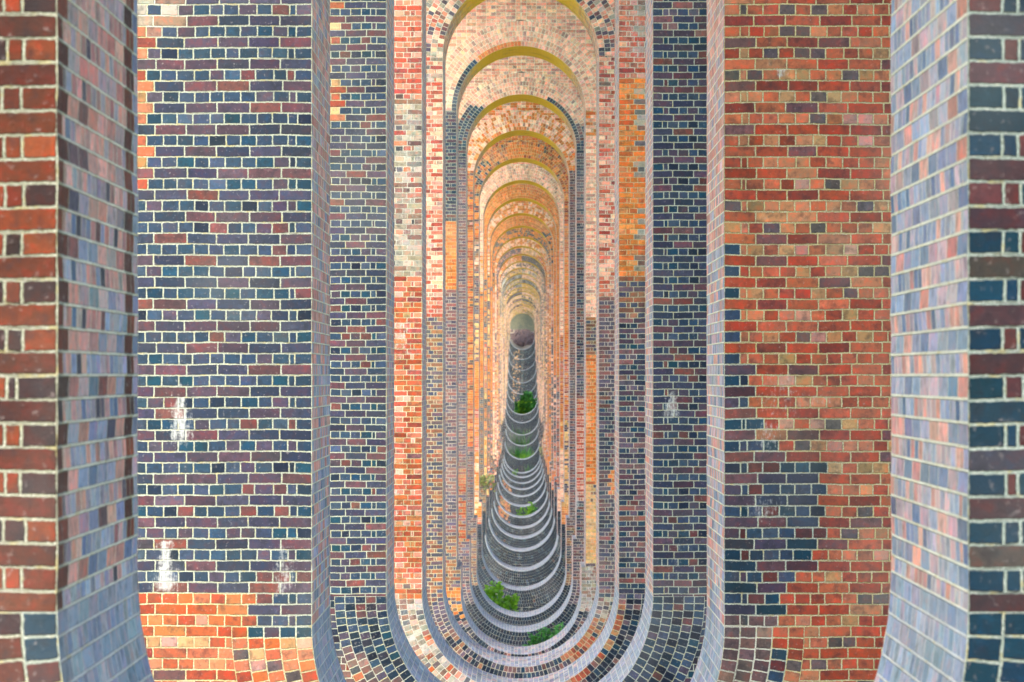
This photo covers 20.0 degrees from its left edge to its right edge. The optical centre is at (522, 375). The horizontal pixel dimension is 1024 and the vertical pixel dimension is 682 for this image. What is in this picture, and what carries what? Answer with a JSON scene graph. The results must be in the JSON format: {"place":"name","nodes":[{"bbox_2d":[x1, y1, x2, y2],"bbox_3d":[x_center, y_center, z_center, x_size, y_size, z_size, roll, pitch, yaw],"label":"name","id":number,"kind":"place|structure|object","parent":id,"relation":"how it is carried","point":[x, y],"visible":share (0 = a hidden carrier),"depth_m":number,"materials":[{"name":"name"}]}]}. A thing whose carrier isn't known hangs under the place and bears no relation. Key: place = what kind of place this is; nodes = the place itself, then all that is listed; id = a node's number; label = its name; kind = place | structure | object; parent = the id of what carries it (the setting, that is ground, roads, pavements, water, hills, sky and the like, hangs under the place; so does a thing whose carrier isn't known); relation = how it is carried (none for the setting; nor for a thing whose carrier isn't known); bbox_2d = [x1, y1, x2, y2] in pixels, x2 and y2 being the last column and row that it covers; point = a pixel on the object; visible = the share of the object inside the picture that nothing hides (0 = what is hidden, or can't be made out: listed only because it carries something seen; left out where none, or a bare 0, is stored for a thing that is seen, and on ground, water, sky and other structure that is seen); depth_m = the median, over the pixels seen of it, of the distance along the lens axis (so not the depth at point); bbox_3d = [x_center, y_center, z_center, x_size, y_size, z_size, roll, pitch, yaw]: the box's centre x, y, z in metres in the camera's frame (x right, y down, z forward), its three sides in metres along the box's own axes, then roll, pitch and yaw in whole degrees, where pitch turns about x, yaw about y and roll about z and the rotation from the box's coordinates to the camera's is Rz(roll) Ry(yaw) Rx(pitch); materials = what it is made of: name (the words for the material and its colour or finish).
{"place":"outdoors","nodes":[
{"label":"outdoors","id":0,"kind":"place"},
{"bbox_2d":[510,329,533,346],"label":"rubble","id":1,"kind":"object","parent":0,"point":[522,337],"visible":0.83,"depth_m":350.15,"materials":[{"name":"stone"}]},
{"bbox_2d":[510,329,533,348],"bbox_3d":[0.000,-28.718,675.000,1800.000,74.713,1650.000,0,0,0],"label":"ground","id":2,"kind":"structure","parent":0,"point":[519,347],"depth_m":348.07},
{"bbox_2d":[484,581,509,609],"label":"sapling","id":3,"kind":"object","parent":2,"relation":"on","point":[491,592],"visible":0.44,"depth_m":90.06,"materials":[{"name":"green plant"}]},
{"bbox_2d":[503,593,519,611],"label":"sapling","id":4,"kind":"object","parent":2,"relation":"on","point":[513,600],"visible":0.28,"depth_m":90.07,"materials":[{"name":"green plant"}]},
{"bbox_2d":[0,0,1023,681],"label":"viaduct","id":5,"kind":"object","parent":2,"relation":"on","point":[280,280],"visible":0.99,"depth_m":20.29,"materials":[{"name":"brick"}]},
{"bbox_2d":[480,474,496,493],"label":"wall tuft","id":6,"kind":"object","parent":5,"relation":"attached to","point":[483,479],"visible":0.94,"depth_m":109.03,"materials":[{"name":"green plant"}]},
{"bbox_2d":[506,443,532,457],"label":"grass clump","id":7,"kind":"object","parent":2,"relation":"on","point":[517,452],"visible":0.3,"depth_m":233.99,"materials":[{"name":"green plant"}]},
{"bbox_2d":[510,429,533,444],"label":"grass clump","id":8,"kind":"object","parent":2,"relation":"on","point":[520,442],"visible":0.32,"depth_m":245.19,"materials":[{"name":"green plant"}]},
{"bbox_2d":[514,390,536,413],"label":"tree","id":9,"kind":"object","parent":2,"relation":"on","point":[527,395],"visible":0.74,"depth_m":279.12,"materials":[{"name":"green plant"}]},
{"bbox_2d":[516,502,534,515],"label":"bush","id":10,"kind":"object","parent":2,"relation":"on","point":[528,512],"visible":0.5,"depth_m":156.44,"materials":[{"name":"green plant"}]},
{"bbox_2d":[522,627,558,645],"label":"bush","id":11,"kind":"object","parent":2,"relation":"on","point":[535,640],"visible":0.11,"depth_m":67.42,"materials":[{"name":"green plant"}]},
{"bbox_2d":[552,622,565,634],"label":"bush","id":12,"kind":"object","parent":2,"relation":"on","point":[557,627],"visible":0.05,"depth_m":67.72,"materials":[{"name":"green plant"}]}
]}

